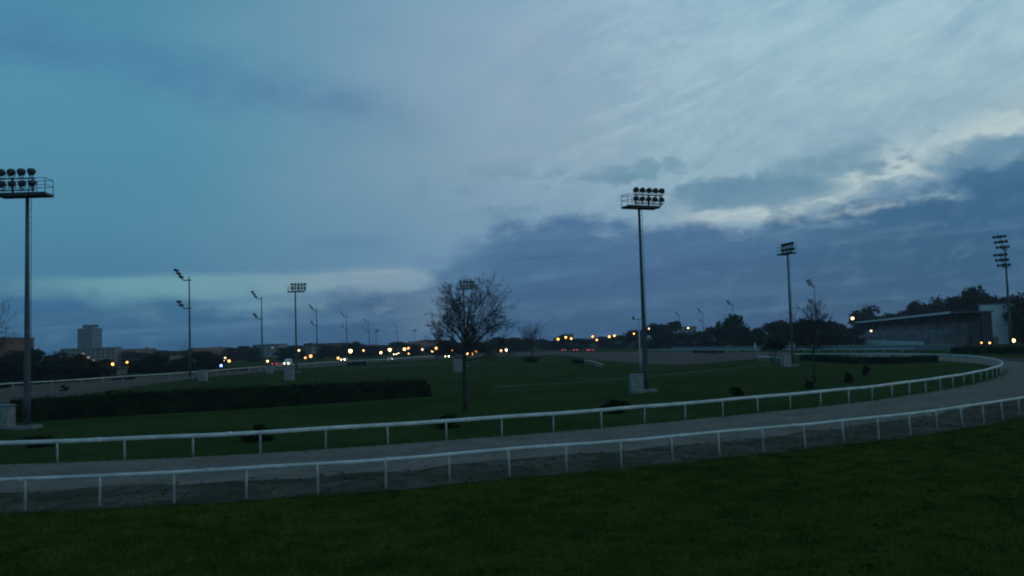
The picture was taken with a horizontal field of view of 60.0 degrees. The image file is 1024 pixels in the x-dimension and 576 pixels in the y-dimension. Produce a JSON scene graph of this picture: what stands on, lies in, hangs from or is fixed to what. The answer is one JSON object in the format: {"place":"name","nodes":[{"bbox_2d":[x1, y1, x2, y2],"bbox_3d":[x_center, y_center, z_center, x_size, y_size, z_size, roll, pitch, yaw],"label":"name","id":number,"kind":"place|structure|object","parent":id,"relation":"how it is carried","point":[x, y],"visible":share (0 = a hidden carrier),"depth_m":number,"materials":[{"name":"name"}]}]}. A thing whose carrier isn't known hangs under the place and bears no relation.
{"place":"outdoors","nodes":[
{"label":"outdoors","id":0,"kind":"place"},
{"bbox_2d":[0,351,564,402],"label":"sand track","id":1,"kind":"structure","parent":0,"point":[41,390],"depth_m":161.08,"materials":[{"name":"sand"}]},
{"bbox_2d":[0,356,432,386],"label":"rail","id":2,"kind":"object","parent":1,"relation":"on","point":[146,375],"visible":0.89,"depth_m":173.21,"materials":[{"name":"white metal"}]},
{"bbox_2d":[346,362,476,368],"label":"field path","id":3,"kind":"structure","parent":0,"point":[403,365],"depth_m":227.68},
{"bbox_2d":[172,344,729,369],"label":"road","id":4,"kind":"structure","parent":0,"point":[361,358],"depth_m":375.48,"materials":[{"name":"grey asphalt"}]},
{"bbox_2d":[0,355,1001,463],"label":"infield lawn","id":5,"kind":"structure","parent":0,"point":[484,377],"depth_m":72.11,"materials":[{"name":"green plant"}]},
{"bbox_2d":[0,404,16,428],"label":"electrical cabinet","id":6,"kind":"object","parent":5,"relation":"on","point":[7,416],"visible":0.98,"depth_m":62.74,"materials":[{"name":"metal"}]},
{"bbox_2d":[0,168,53,429],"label":"floodlight mast","id":7,"kind":"object","parent":5,"relation":"on","point":[27,424],"visible":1,"depth_m":62.83,"materials":[{"name":"metal"}]},
{"bbox_2d":[22,435,55,447],"bbox_3d":[-26.651,8.600,49.698,1.919,0.680,1.661,-4,-4,29],"label":"shrub","id":8,"kind":"object","parent":5,"relation":"on","point":[42,437],"visible":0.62,"depth_m":49.48,"materials":[{"name":"green plant"}]},
{"bbox_2d":[197,370,207,381],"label":"electrical cabinet","id":9,"kind":"object","parent":5,"relation":"on","point":[202,375],"visible":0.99,"depth_m":151.15,"materials":[{"name":"metal"}]},
{"bbox_2d":[9,377,431,422],"bbox_3d":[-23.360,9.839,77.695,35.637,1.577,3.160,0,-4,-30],"label":"hedge","id":10,"kind":"object","parent":5,"relation":"on","point":[61,411],"visible":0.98,"depth_m":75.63,"materials":[{"name":"green plant"}]},
{"bbox_2d":[238,422,276,440],"bbox_3d":[-14.138,7.979,48.948,2.098,1.038,1.635,0,-4,-27],"label":"shrub","id":11,"kind":"object","parent":5,"relation":"on","point":[256,427],"visible":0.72,"depth_m":48.95,"materials":[{"name":"green plant"}]},
{"bbox_2d":[283,367,294,380],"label":"electrical cabinet","id":12,"kind":"object","parent":5,"relation":"on","point":[288,374],"visible":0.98,"depth_m":142.58,"materials":[{"name":"metal"}]},
{"bbox_2d":[287,283,306,372],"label":"floodlight mast","id":13,"kind":"object","parent":5,"relation":"on","point":[294,291],"visible":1,"depth_m":190.96,"materials":[{"name":"metal"}]},
{"bbox_2d":[434,414,459,428],"bbox_3d":[-4.016,8.016,53.230,1.624,0.852,1.690,-4,-4,37],"label":"shrub","id":14,"kind":"object","parent":5,"relation":"on","point":[442,425],"visible":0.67,"depth_m":52.91,"materials":[{"name":"green plant"}]},
{"bbox_2d":[453,359,461,371],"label":"electrical cabinet","id":15,"kind":"object","parent":5,"relation":"on","point":[457,365],"visible":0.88,"depth_m":157.86,"materials":[{"name":"metal"}]},
{"bbox_2d":[423,269,521,410],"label":"bare tree","id":16,"kind":"object","parent":5,"relation":"on","point":[466,336],"visible":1,"depth_m":66.28,"materials":[{"name":"brown plant"}]},
{"bbox_2d":[0,353,1002,462],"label":"rail","id":17,"kind":"object","parent":5,"relation":"on","point":[124,439],"visible":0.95,"depth_m":47.36,"materials":[{"name":"white plastic"}]},
{"bbox_2d":[1,360,1022,506],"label":"weeds","id":18,"kind":"object","parent":5,"relation":"on","point":[590,428],"visible":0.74,"depth_m":46.25,"materials":[{"name":"green plant"}]},
{"bbox_2d":[515,321,549,356],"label":"bare tree","id":19,"kind":"object","parent":5,"relation":"on","point":[531,340],"visible":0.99,"depth_m":259.18,"materials":[{"name":"brown plant"}]},
{"bbox_2d":[600,399,632,413],"bbox_3d":[7.119,7.982,59.802,2.386,1.029,1.892,-2,-4,0],"label":"shrub","id":20,"kind":"object","parent":5,"relation":"on","point":[615,403],"visible":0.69,"depth_m":59.55,"materials":[{"name":"green plant"}]},
{"bbox_2d":[628,374,644,392],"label":"electrical cabinet","id":21,"kind":"object","parent":5,"relation":"on","point":[636,383],"visible":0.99,"depth_m":81.26,"materials":[{"name":"metal"}]},
{"bbox_2d":[621,187,664,391],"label":"floodlight mast","id":22,"kind":"object","parent":5,"relation":"on","point":[638,207],"visible":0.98,"depth_m":83.48,"materials":[{"name":"metal"}]},
{"bbox_2d":[759,339,788,363],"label":"flat tree","id":23,"kind":"object","parent":5,"relation":"on","point":[777,345],"visible":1,"depth_m":148.17,"materials":[{"name":"green plant"}]},
{"bbox_2d":[780,354,791,366],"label":"electrical cabinet","id":24,"kind":"object","parent":5,"relation":"on","point":[786,360],"visible":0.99,"depth_m":133.26,"materials":[{"name":"metal"}]},
{"bbox_2d":[777,242,799,365],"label":"floodlight mast","id":25,"kind":"object","parent":5,"relation":"on","point":[786,249],"visible":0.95,"depth_m":137.19,"materials":[{"name":"metal"}]},
{"bbox_2d":[784,298,841,381],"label":"bare tree","id":26,"kind":"object","parent":5,"relation":"on","point":[813,342],"visible":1,"depth_m":90.44,"materials":[{"name":"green plant"}]},
{"bbox_2d":[799,354,938,363],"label":"hedge","id":27,"kind":"object","parent":5,"relation":"on","point":[874,360],"visible":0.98,"depth_m":136.23,"materials":[{"name":"green plant"}]},
{"bbox_2d":[0,335,1023,575],"bbox_3d":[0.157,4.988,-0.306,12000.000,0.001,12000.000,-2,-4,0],"label":"ground","id":28,"kind":"structure","parent":0,"point":[997,556],"depth_m":24.09,"materials":[{"name":"green plant"}]},
{"bbox_2d":[0,357,13,387],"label":"tree","id":29,"kind":"object","parent":28,"relation":"on","point":[5,367],"visible":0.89,"depth_m":149.64,"materials":[{"name":"green plant"}]},
{"bbox_2d":[0,297,20,365],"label":"bare tree","id":30,"kind":"object","parent":28,"relation":"on","point":[10,343],"visible":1,"depth_m":120.81,"materials":[{"name":"brown plant"}]},
{"bbox_2d":[0,337,34,357],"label":"brick building","id":31,"kind":"structure","parent":28,"relation":"on","point":[18,345],"depth_m":335.85,"materials":[{"name":"brown brick"}]},
{"bbox_2d":[1,361,35,385],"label":"tree","id":32,"kind":"object","parent":28,"relation":"on","point":[15,370],"visible":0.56,"depth_m":158.76,"materials":[{"name":"green plant"}]},
{"bbox_2d":[2,350,36,380],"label":"tree","id":33,"kind":"object","parent":28,"relation":"on","point":[20,355],"visible":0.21,"depth_m":188.48,"materials":[{"name":"green plant"}]},
{"bbox_2d":[23,348,48,376],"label":"tree","id":34,"kind":"object","parent":28,"relation":"on","point":[36,355],"visible":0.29,"depth_m":198.87,"materials":[{"name":"green plant"}]},
{"bbox_2d":[18,363,62,383],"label":"tree","id":35,"kind":"object","parent":28,"relation":"on","point":[38,372],"visible":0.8,"depth_m":168.05,"materials":[{"name":"green plant"}]},
{"bbox_2d":[42,351,69,375],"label":"tree","id":36,"kind":"object","parent":28,"relation":"on","point":[50,359],"visible":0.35,"depth_m":203.70,"materials":[{"name":"green plant"}]},
{"bbox_2d":[47,365,82,382],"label":"tree","id":37,"kind":"object","parent":28,"relation":"on","point":[66,370],"visible":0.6,"depth_m":173.77,"materials":[{"name":"green plant"}]},
{"bbox_2d":[55,354,90,376],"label":"tree","id":38,"kind":"object","parent":28,"relation":"on","point":[76,361],"visible":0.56,"depth_m":188.64,"materials":[{"name":"green plant"}]},
{"bbox_2d":[74,367,103,380],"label":"tree","id":39,"kind":"object","parent":28,"relation":"on","point":[84,372],"visible":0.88,"depth_m":178.37,"materials":[{"name":"green plant"}]},
{"bbox_2d":[77,325,101,347],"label":"tower block","id":40,"kind":"structure","parent":28,"relation":"on","point":[89,336],"depth_m":900.61,"materials":[{"name":"grey concrete"}]},
{"bbox_2d":[61,347,121,361],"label":"apartment block","id":41,"kind":"structure","parent":28,"relation":"on","point":[96,354],"depth_m":619.26,"materials":[{"name":"brown"}]},
{"bbox_2d":[97,359,119,376],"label":"tree","id":42,"kind":"object","parent":28,"relation":"on","point":[105,372],"visible":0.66,"depth_m":199.29,"materials":[{"name":"green plant"}]},
{"bbox_2d":[116,347,155,362],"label":"house","id":43,"kind":"structure","parent":28,"relation":"on","point":[140,350],"depth_m":561.86,"materials":[{"name":"red brick"}]},
{"bbox_2d":[121,352,152,362],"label":"tree","id":44,"kind":"object","parent":28,"relation":"on","point":[138,355],"visible":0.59,"depth_m":465.73,"materials":[{"name":"green plant"}]},
{"bbox_2d":[130,363,166,373],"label":"tree","id":45,"kind":"object","parent":28,"relation":"on","point":[146,368],"visible":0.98,"depth_m":208.36,"materials":[{"name":"green plant"}]},
{"bbox_2d":[146,352,173,369],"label":"tree","id":46,"kind":"object","parent":28,"relation":"on","point":[160,358],"visible":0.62,"depth_m":238.01,"materials":[{"name":"green plant"}]},
{"bbox_2d":[157,363,188,372],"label":"tree","id":47,"kind":"object","parent":28,"relation":"on","point":[171,366],"visible":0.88,"depth_m":222.88,"materials":[{"name":"green plant"}]},
{"bbox_2d":[173,269,193,377],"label":"floodlight pole","id":48,"kind":"object","parent":28,"relation":"on","point":[181,277],"visible":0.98,"depth_m":172.30,"materials":[{"name":"metal"}]},
{"bbox_2d":[182,351,219,367],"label":"tree","id":49,"kind":"object","parent":28,"relation":"on","point":[199,356],"visible":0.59,"depth_m":258.42,"materials":[{"name":"green plant"}]},
{"bbox_2d":[188,361,220,370],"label":"tree","id":50,"kind":"object","parent":28,"relation":"on","point":[204,365],"visible":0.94,"depth_m":237.61,"materials":[{"name":"green plant"}]},
{"bbox_2d":[192,346,227,361],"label":"house","id":51,"kind":"structure","parent":28,"relation":"on","point":[216,350],"depth_m":481.86,"materials":[{"name":"red tile"}]},
{"bbox_2d":[216,347,239,360],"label":"tree","id":52,"kind":"object","parent":28,"relation":"on","point":[231,353],"visible":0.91,"depth_m":464.80,"materials":[{"name":"green plant"}]},
{"bbox_2d":[237,346,249,359],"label":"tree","id":53,"kind":"object","parent":28,"relation":"on","point":[241,350],"visible":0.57,"depth_m":489.28,"materials":[{"name":"green plant"}]},
{"bbox_2d":[245,346,260,359],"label":"tree","id":54,"kind":"object","parent":28,"relation":"on","point":[253,351],"visible":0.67,"depth_m":441.02,"materials":[{"name":"green plant"}]},
{"bbox_2d":[250,291,264,368],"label":"floodlight pole","id":55,"kind":"object","parent":28,"relation":"on","point":[254,294],"visible":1,"depth_m":242.91,"materials":[{"name":"metal"}]},
{"bbox_2d":[253,344,286,356],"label":"apartment block","id":56,"kind":"structure","parent":28,"relation":"on","point":[269,350],"depth_m":638.51,"materials":[{"name":"grey concrete"}]},
{"bbox_2d":[273,351,294,360],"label":"tree","id":57,"kind":"object","parent":28,"relation":"on","point":[282,355],"visible":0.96,"depth_m":387.60,"materials":[{"name":"green plant"}]},
{"bbox_2d":[277,345,308,358],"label":"tree","id":58,"kind":"object","parent":28,"relation":"on","point":[300,355],"visible":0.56,"depth_m":432.55,"materials":[{"name":"green plant"}]},
{"bbox_2d":[312,345,331,357],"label":"tree","id":59,"kind":"object","parent":28,"relation":"on","point":[321,353],"visible":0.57,"depth_m":445.86,"materials":[{"name":"green plant"}]},
{"bbox_2d":[324,346,346,357],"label":"tree","id":60,"kind":"object","parent":28,"relation":"on","point":[336,351],"visible":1,"depth_m":427.50,"materials":[{"name":"green plant"}]},
{"bbox_2d":[345,346,364,356],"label":"tree","id":61,"kind":"object","parent":28,"relation":"on","point":[354,352],"visible":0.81,"depth_m":456.35,"materials":[{"name":"green plant"}]},
{"bbox_2d":[362,345,381,356],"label":"tree","id":62,"kind":"object","parent":28,"relation":"on","point":[373,348],"visible":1,"depth_m":446.88,"materials":[{"name":"green plant"}]},
{"bbox_2d":[387,341,407,353],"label":"tree","id":63,"kind":"object","parent":28,"relation":"on","point":[397,345],"visible":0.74,"depth_m":578.75,"materials":[{"name":"green plant"}]},
{"bbox_2d":[398,344,425,354],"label":"tree","id":64,"kind":"object","parent":28,"relation":"on","point":[412,347],"visible":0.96,"depth_m":464.85,"materials":[{"name":"green plant"}]},
{"bbox_2d":[407,340,439,348],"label":"house","id":65,"kind":"structure","parent":28,"relation":"on","point":[424,344],"depth_m":662.25,"materials":[{"name":"red brick"}]},
{"bbox_2d":[0,353,1023,512],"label":"verge","id":66,"kind":"structure","parent":28,"relation":"on","point":[51,500],"depth_m":34.44,"materials":[{"name":"green plant"}]},
{"bbox_2d":[0,406,1020,507],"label":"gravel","id":67,"kind":"structure","parent":66,"relation":"on","point":[276,478],"depth_m":36.73,"materials":[{"name":"grey gravel"}]},
{"bbox_2d":[0,396,1023,510],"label":"rail","id":68,"kind":"object","parent":66,"relation":"on","point":[245,468],"visible":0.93,"depth_m":32.32,"materials":[{"name":"white plastic"}]},
{"bbox_2d":[502,340,522,351],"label":"tree","id":69,"kind":"object","parent":28,"relation":"on","point":[508,348],"visible":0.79,"depth_m":476.98,"materials":[{"name":"green plant"}]},
{"bbox_2d":[550,335,576,349],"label":"tree","id":70,"kind":"object","parent":28,"relation":"on","point":[564,343],"visible":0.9,"depth_m":475.13,"materials":[{"name":"green plant"}]},
{"bbox_2d":[570,337,591,348],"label":"tree","id":71,"kind":"object","parent":28,"relation":"on","point":[579,342],"visible":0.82,"depth_m":515.52,"materials":[{"name":"green plant"}]},
{"bbox_2d":[589,336,610,347],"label":"tree","id":72,"kind":"object","parent":28,"relation":"on","point":[602,342],"visible":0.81,"depth_m":534.72,"materials":[{"name":"green plant"}]},
{"bbox_2d":[605,335,632,347],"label":"tree","id":73,"kind":"object","parent":28,"relation":"on","point":[619,338],"visible":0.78,"depth_m":496.61,"materials":[{"name":"green plant"}]},
{"bbox_2d":[621,328,641,348],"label":"tree","id":74,"kind":"object","parent":28,"relation":"on","point":[630,336],"visible":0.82,"depth_m":427.43,"materials":[{"name":"green plant"}]},
{"bbox_2d":[638,323,672,348],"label":"tree","id":75,"kind":"object","parent":28,"relation":"on","point":[659,340],"visible":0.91,"depth_m":416.77,"materials":[{"name":"green plant"}]},
{"bbox_2d":[661,321,681,347],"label":"tree","id":76,"kind":"object","parent":28,"relation":"on","point":[674,326],"visible":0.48,"depth_m":437.26,"materials":[{"name":"green plant"}]},
{"bbox_2d":[669,331,697,346],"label":"tree","id":77,"kind":"object","parent":28,"relation":"on","point":[683,337],"visible":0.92,"depth_m":397.13,"materials":[{"name":"green plant"}]},
{"bbox_2d":[687,331,710,346],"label":"tree","id":78,"kind":"object","parent":28,"relation":"on","point":[698,339],"visible":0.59,"depth_m":417.59,"materials":[{"name":"green plant"}]},
{"bbox_2d":[699,326,727,346],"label":"tree","id":79,"kind":"object","parent":28,"relation":"on","point":[709,332],"visible":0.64,"depth_m":377.00,"materials":[{"name":"green plant"}]},
{"bbox_2d":[711,328,730,346],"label":"tree","id":80,"kind":"object","parent":28,"relation":"on","point":[720,335],"visible":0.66,"depth_m":358.05,"materials":[{"name":"green plant"}]},
{"bbox_2d":[720,314,749,346],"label":"tree","id":81,"kind":"object","parent":28,"relation":"on","point":[732,326],"visible":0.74,"depth_m":348.20,"materials":[{"name":"green plant"}]},
{"bbox_2d":[734,330,758,346],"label":"tree","id":82,"kind":"object","parent":28,"relation":"on","point":[745,337],"visible":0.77,"depth_m":307.77,"materials":[{"name":"green plant"}]},
{"bbox_2d":[749,327,770,345],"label":"tree","id":83,"kind":"object","parent":28,"relation":"on","point":[758,331],"visible":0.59,"depth_m":326.51,"materials":[{"name":"green plant"}]},
{"bbox_2d":[760,321,786,338],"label":"tree","id":84,"kind":"object","parent":28,"relation":"on","point":[773,327],"visible":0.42,"depth_m":336.89,"materials":[{"name":"green plant"}]},
{"bbox_2d":[763,332,789,345],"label":"tree","id":85,"kind":"object","parent":28,"relation":"on","point":[776,336],"visible":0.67,"depth_m":298.07,"materials":[{"name":"green plant"}]},
{"bbox_2d":[786,318,820,343],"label":"tree","id":86,"kind":"object","parent":28,"relation":"on","point":[800,327],"visible":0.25,"depth_m":332.88,"materials":[{"name":"green plant"}]},
{"bbox_2d":[814,331,848,345],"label":"tree","id":87,"kind":"object","parent":28,"relation":"on","point":[839,335],"visible":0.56,"depth_m":297.95,"materials":[{"name":"green plant"}]},
{"bbox_2d":[825,322,851,343],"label":"tree","id":88,"kind":"object","parent":28,"relation":"on","point":[840,328],"visible":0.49,"depth_m":346.33,"materials":[{"name":"green plant"}]},
{"bbox_2d":[843,327,867,344],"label":"tree","id":89,"kind":"object","parent":28,"relation":"on","point":[856,332],"visible":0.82,"depth_m":346.72,"materials":[{"name":"green plant"}]},
{"bbox_2d":[848,304,880,330],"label":"tree","id":90,"kind":"object","parent":28,"relation":"on","point":[865,314],"visible":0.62,"depth_m":425.34,"materials":[{"name":"green plant"}]},
{"bbox_2d":[905,300,926,314],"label":"tree","id":91,"kind":"object","parent":28,"relation":"on","point":[912,306],"visible":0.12,"depth_m":390.50,"materials":[{"name":"green plant"}]},
{"bbox_2d":[845,310,994,346],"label":"grandstand","id":92,"kind":"object","parent":28,"relation":"on","point":[967,329],"visible":0.77,"depth_m":265.02,"materials":[{"name":"concrete"}]},
{"bbox_2d":[914,294,944,314],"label":"tree","id":93,"kind":"object","parent":28,"relation":"on","point":[933,307],"visible":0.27,"depth_m":369.65,"materials":[{"name":"green plant"}]},
{"bbox_2d":[943,295,961,311],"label":"tree","id":94,"kind":"object","parent":28,"relation":"on","point":[954,303],"visible":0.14,"depth_m":349.23,"materials":[{"name":"green plant"}]},
{"bbox_2d":[958,285,985,313],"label":"tree","id":95,"kind":"object","parent":28,"relation":"on","point":[971,297],"visible":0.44,"depth_m":327.20,"materials":[{"name":"green plant"}]},
{"bbox_2d":[950,346,1023,353],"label":"hedge","id":96,"kind":"object","parent":28,"relation":"on","point":[988,350],"visible":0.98,"depth_m":168.63,"materials":[{"name":"green plant"}]},
{"bbox_2d":[978,294,1001,310],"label":"tree","id":97,"kind":"object","parent":28,"relation":"on","point":[987,299],"visible":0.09,"depth_m":318.43,"materials":[{"name":"green plant"}]},
{"bbox_2d":[978,302,1020,343],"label":"gable building","id":98,"kind":"structure","parent":28,"relation":"on","point":[1000,329],"depth_m":261.73,"materials":[{"name":"metal"}]},
{"bbox_2d":[992,235,1012,346],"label":"stadium mast","id":99,"kind":"object","parent":28,"relation":"on","point":[1005,254],"visible":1,"depth_m":199.67,"materials":[{"name":"metal"}]},
{"bbox_2d":[1002,290,1023,342],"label":"tree","id":100,"kind":"object","parent":28,"relation":"on","point":[1017,309],"visible":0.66,"depth_m":258.74,"materials":[{"name":"green plant"}]},
{"bbox_2d":[1012,317,1023,344],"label":"tree","id":101,"kind":"object","parent":28,"relation":"on","point":[1019,333],"visible":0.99,"depth_m":214.18,"materials":[{"name":"green plant"}]},
{"bbox_2d":[0,354,1023,492],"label":"racing track","id":102,"kind":"structure","parent":0,"point":[1010,384],"depth_m":42.69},
{"bbox_2d":[0,0,1023,357],"label":"sky","id":103,"kind":"structure","parent":0,"point":[373,156],"materials":[{"name":"blue"}]},
{"bbox_2d":[493,363,780,387],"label":"footpath","id":104,"kind":"structure","parent":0,"point":[648,376],"depth_m":115.20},
{"bbox_2d":[563,352,790,364],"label":"training track","id":105,"kind":"structure","parent":0,"point":[675,358],"depth_m":223.87,"materials":[{"name":"sand"}]},
{"bbox_2d":[641,348,913,353],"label":"rail","id":106,"kind":"object","parent":105,"relation":"on","point":[884,349],"visible":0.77,"depth_m":220.21,"materials":[{"name":"white metal"}]},
{"bbox_2d":[671,344,953,350],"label":"wall","id":107,"kind":"structure","parent":0,"point":[934,347],"depth_m":234.35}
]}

